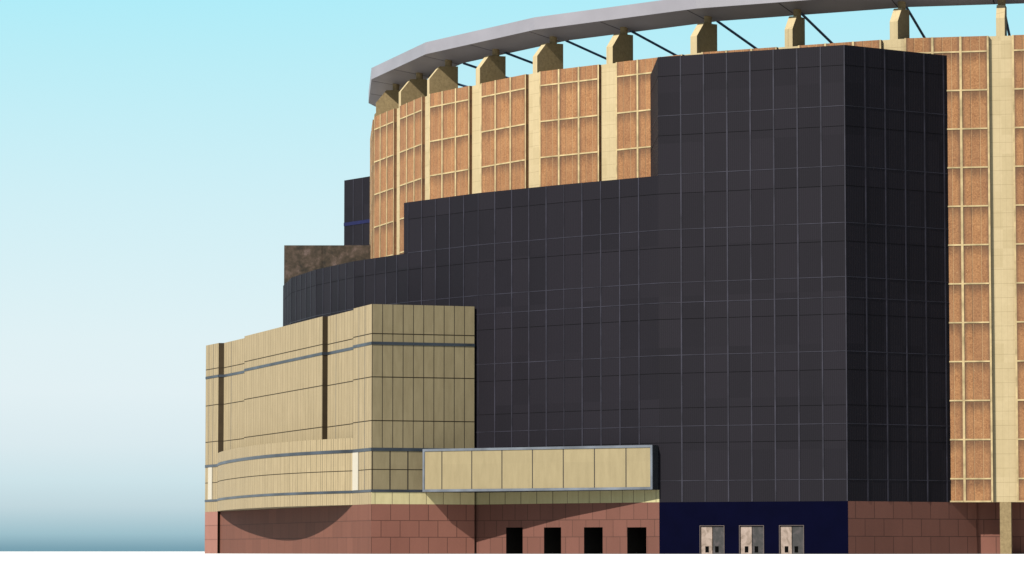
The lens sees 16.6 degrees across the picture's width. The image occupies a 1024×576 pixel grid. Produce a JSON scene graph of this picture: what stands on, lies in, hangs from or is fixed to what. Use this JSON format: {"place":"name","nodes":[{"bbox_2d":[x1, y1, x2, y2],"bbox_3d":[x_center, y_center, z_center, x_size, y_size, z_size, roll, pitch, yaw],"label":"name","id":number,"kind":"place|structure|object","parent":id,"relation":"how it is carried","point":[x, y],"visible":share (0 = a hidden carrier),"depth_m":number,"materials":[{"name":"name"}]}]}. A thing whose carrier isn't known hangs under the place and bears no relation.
{"place":"outdoors","nodes":[
{"label":"outdoors","id":0,"kind":"place"},
{"bbox_2d":[0,552,1023,575],"bbox_3d":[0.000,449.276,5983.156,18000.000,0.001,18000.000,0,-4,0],"label":"ground","id":1,"kind":"structure","parent":0,"point":[107,564],"depth_m":49.16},
{"bbox_2d":[205,304,474,553],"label":"entrance wing","id":2,"kind":"structure","parent":1,"relation":"on","point":[352,411],"depth_m":270.27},
{"bbox_2d":[344,176,369,244],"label":"stair tower","id":3,"kind":"structure","parent":1,"relation":"on","point":[356,211],"depth_m":337.47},
{"bbox_2d":[283,176,658,553],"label":"curved wing","id":4,"kind":"structure","parent":1,"relation":"on","point":[556,287],"depth_m":260.71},
{"bbox_2d":[422,445,657,491],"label":"marquee","id":5,"kind":"object","parent":4,"relation":"attached to","point":[573,468],"visible":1,"depth_m":257.09,"materials":[{"name":"beige metal"}]},
{"bbox_2d":[368,0,1023,553],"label":"round arena","id":6,"kind":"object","parent":1,"relation":"on","point":[438,132],"visible":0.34,"depth_m":264.78,"materials":[{"name":"orange stone"}]},
{"bbox_2d":[650,45,977,553],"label":"stair tower","id":7,"kind":"structure","parent":1,"relation":"on","point":[804,336],"depth_m":250.31,"materials":[{"name":"black stone"}]},
{"bbox_2d":[700,525,724,553],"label":"double door","id":8,"kind":"structure","parent":7,"relation":"in","point":[705,532],"depth_m":250.61,"materials":[{"name":"grey metal"}]},
{"bbox_2d":[739,525,763,553],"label":"double door","id":9,"kind":"structure","parent":7,"relation":"in","point":[751,539],"depth_m":249.33,"materials":[{"name":"grey metal"}]},
{"bbox_2d":[779,525,803,553],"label":"double door","id":10,"kind":"structure","parent":7,"relation":"in","point":[791,539],"depth_m":247.99,"materials":[{"name":"grey metal"}]},
{"bbox_2d":[0,0,1023,551],"label":"sky","id":11,"kind":"structure","parent":0,"point":[160,160],"materials":[{"name":"blue"}]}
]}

